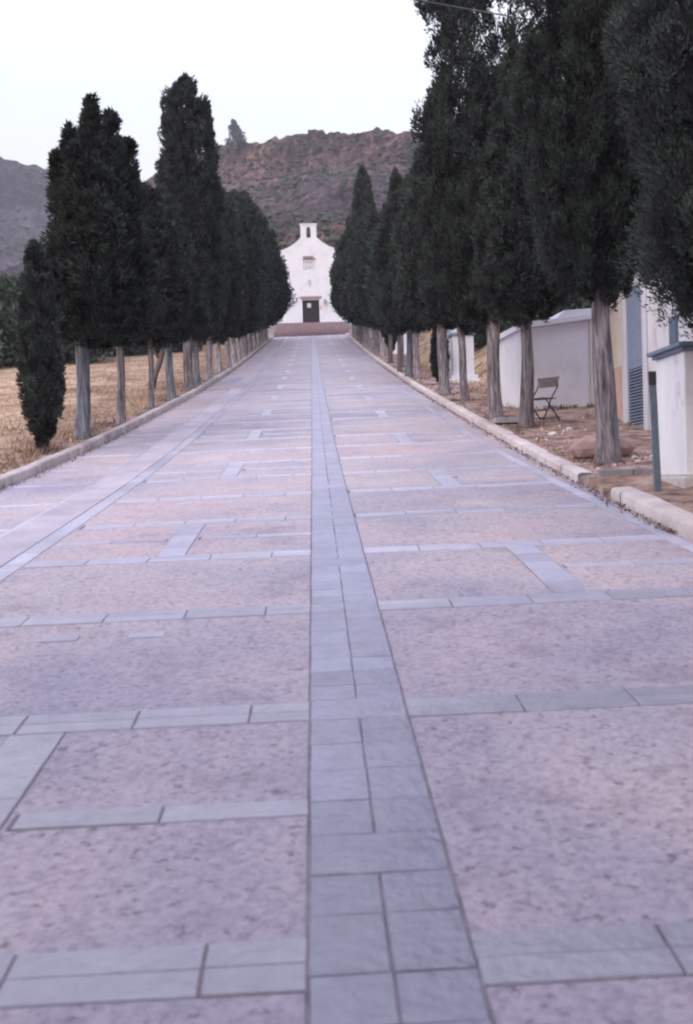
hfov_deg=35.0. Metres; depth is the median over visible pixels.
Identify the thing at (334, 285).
cypress tree
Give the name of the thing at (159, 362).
leaning tree
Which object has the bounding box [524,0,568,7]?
overhead cable
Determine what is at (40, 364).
cypress tree
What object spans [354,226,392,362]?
cypress tree
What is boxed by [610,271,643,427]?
cream house
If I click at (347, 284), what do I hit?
cypress tree
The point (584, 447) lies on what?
boulder
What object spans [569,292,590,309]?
bush
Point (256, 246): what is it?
cypress tree
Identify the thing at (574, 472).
kerb
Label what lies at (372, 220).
cypress tree
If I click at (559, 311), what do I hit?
bush
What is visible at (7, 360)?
bush
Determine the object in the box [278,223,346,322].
chapel
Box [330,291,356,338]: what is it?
cypress tree
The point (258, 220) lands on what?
cypress tree
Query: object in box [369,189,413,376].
cypress tree
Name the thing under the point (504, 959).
paving bands
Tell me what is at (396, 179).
cypress tree
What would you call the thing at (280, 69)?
sky
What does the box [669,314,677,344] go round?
window
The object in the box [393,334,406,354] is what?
wayside shrine
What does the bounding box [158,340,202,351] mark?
bush
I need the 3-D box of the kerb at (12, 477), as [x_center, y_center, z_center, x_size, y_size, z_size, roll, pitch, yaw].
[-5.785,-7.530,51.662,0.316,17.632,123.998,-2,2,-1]
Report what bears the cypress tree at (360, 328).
on the ground at (678, 496)
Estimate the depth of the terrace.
124.57 m
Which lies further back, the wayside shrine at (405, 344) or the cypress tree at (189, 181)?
the wayside shrine at (405, 344)
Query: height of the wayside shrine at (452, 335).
2.620 m
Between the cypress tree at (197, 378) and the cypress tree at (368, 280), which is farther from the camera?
the cypress tree at (368, 280)
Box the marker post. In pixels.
[648,371,661,491]
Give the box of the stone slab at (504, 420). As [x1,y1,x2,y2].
[487,417,518,423]
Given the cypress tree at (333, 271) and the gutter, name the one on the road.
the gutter
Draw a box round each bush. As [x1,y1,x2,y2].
[0,273,71,366]
[0,301,11,368]
[60,339,115,362]
[96,343,159,357]
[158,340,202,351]
[473,319,512,348]
[532,302,572,320]
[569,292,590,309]
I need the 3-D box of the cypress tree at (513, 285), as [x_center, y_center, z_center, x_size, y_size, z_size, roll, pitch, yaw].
[3.256,-5.045,20.154,2.204,7.224,2.301,-2,2,7]
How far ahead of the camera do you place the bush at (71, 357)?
73.88 m
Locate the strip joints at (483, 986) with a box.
[304,344,495,1023]
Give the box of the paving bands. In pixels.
[0,335,692,1008]
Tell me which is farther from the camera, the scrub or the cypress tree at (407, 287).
the scrub
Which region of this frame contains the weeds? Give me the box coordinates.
[3,376,631,473]
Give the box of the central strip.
[308,336,491,1023]
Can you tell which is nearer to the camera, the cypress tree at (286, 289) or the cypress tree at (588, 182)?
the cypress tree at (588, 182)
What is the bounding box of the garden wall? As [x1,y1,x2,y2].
[647,341,692,487]
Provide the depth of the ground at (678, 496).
24.28 m
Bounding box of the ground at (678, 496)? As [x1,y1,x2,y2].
[0,297,692,512]
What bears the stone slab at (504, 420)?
on the ground at (678, 496)
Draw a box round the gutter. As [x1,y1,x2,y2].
[0,337,285,566]
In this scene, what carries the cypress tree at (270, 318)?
on the ground at (678, 496)
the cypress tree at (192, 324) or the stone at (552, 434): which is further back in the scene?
the cypress tree at (192, 324)
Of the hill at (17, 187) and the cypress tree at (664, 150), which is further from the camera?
the hill at (17, 187)
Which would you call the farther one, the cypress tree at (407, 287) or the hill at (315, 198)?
the hill at (315, 198)
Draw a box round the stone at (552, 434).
[547,432,558,435]
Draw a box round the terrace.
[247,322,351,334]
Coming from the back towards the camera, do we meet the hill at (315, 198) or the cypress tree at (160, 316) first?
the hill at (315, 198)
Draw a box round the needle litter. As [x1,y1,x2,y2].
[12,358,645,466]
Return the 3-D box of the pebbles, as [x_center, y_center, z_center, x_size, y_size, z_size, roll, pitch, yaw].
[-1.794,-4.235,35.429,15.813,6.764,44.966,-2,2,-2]
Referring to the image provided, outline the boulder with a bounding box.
[569,434,635,458]
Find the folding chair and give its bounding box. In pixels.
[534,376,559,420]
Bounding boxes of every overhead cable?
[414,0,542,22]
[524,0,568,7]
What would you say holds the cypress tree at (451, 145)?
on the ground at (678, 496)
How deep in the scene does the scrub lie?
378.58 m
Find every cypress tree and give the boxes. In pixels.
[13,238,67,452]
[38,91,160,438]
[115,218,167,425]
[131,180,195,408]
[152,71,227,390]
[158,183,214,400]
[193,218,230,386]
[198,191,247,380]
[213,193,250,373]
[223,188,265,366]
[223,192,261,369]
[229,187,270,357]
[232,195,268,361]
[246,240,275,354]
[248,203,276,352]
[252,281,280,349]
[256,227,287,347]
[260,251,287,344]
[262,251,287,342]
[263,248,297,340]
[266,278,291,338]
[328,230,359,340]
[329,242,353,336]
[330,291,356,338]
[334,162,376,347]
[335,262,362,342]
[336,231,364,344]
[343,212,373,349]
[346,221,379,352]
[352,208,385,355]
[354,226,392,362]
[362,221,405,371]
[367,166,404,366]
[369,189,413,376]
[376,168,433,378]
[379,329,396,350]
[389,147,455,394]
[402,0,544,418]
[416,190,486,400]
[429,329,450,383]
[466,37,582,427]
[503,0,676,463]
[599,0,692,346]
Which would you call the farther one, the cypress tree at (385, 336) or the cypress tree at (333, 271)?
the cypress tree at (333, 271)
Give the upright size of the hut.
2.559 m
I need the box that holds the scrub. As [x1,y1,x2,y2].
[0,129,421,266]
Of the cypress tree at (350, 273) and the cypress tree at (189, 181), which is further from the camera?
the cypress tree at (350, 273)
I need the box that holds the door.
[302,300,319,322]
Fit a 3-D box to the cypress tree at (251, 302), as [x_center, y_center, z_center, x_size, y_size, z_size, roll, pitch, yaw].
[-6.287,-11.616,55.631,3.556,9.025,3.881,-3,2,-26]
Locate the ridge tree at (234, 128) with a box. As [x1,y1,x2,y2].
[224,119,246,147]
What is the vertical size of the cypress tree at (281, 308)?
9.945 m
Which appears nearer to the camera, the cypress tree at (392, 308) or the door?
the cypress tree at (392, 308)
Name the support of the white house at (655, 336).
on the ground at (678, 496)
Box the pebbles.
[0,363,651,469]
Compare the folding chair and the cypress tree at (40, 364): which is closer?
the cypress tree at (40, 364)
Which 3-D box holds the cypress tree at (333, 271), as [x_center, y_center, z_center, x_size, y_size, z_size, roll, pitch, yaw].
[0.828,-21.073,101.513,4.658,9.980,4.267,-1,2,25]
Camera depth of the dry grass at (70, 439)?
32.66 m
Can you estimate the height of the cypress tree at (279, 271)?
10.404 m
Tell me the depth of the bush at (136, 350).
79.73 m
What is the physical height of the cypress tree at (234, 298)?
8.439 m
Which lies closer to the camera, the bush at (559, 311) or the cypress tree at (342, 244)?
the bush at (559, 311)
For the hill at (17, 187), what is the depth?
754.97 m
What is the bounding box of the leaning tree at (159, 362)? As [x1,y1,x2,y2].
[153,337,200,388]
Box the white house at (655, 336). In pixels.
[641,128,692,429]
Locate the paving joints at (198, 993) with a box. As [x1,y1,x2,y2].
[0,339,692,996]
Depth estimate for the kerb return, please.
12.97 m
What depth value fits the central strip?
3.57 m
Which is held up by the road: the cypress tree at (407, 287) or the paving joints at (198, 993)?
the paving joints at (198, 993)
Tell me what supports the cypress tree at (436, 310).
on the ground at (678, 496)
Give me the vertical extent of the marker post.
1.410 m
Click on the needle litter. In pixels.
(453, 394)
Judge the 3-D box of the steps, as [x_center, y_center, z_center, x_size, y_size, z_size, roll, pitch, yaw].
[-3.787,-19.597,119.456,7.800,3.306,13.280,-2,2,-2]
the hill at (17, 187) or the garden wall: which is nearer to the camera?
the garden wall
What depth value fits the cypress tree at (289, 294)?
101.21 m
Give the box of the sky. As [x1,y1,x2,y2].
[0,0,688,182]
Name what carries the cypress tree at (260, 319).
on the ground at (678, 496)
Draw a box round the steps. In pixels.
[274,321,348,336]
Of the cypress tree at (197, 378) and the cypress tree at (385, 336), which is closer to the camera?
the cypress tree at (197, 378)
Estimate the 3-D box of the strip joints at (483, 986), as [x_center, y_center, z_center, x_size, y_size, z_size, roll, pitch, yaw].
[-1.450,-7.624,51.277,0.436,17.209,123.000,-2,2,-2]
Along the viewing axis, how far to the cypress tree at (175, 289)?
30.01 m
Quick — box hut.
[499,308,594,408]
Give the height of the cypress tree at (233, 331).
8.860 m
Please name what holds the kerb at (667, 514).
on the ground at (678, 496)
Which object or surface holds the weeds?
on the ground at (678, 496)
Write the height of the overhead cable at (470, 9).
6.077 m
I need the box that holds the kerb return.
[596,467,652,475]
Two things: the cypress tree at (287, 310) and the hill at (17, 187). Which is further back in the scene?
the hill at (17, 187)
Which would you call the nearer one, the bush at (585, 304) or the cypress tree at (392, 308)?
the bush at (585, 304)
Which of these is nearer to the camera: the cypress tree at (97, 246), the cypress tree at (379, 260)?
the cypress tree at (97, 246)
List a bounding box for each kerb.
[0,336,273,489]
[346,333,594,486]
[611,487,692,540]
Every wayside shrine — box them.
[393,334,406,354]
[447,328,480,382]
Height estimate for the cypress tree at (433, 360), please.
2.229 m
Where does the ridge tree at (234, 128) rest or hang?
on the hill at (315, 198)
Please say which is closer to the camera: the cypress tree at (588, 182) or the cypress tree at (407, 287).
the cypress tree at (588, 182)
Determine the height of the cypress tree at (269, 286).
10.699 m
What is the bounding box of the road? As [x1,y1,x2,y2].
[0,334,692,1023]
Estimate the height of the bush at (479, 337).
2.178 m
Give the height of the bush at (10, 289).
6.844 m
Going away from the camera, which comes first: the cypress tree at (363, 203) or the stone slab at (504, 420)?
the stone slab at (504, 420)
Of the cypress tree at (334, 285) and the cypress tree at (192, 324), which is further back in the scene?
the cypress tree at (334, 285)
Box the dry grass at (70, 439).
[0,326,577,472]
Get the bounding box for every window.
[303,259,315,270]
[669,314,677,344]
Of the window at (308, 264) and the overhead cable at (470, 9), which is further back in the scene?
the window at (308, 264)
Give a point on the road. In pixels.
(564, 818)
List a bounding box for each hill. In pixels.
[0,127,420,282]
[0,156,57,270]
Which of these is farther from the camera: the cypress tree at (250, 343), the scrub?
the scrub

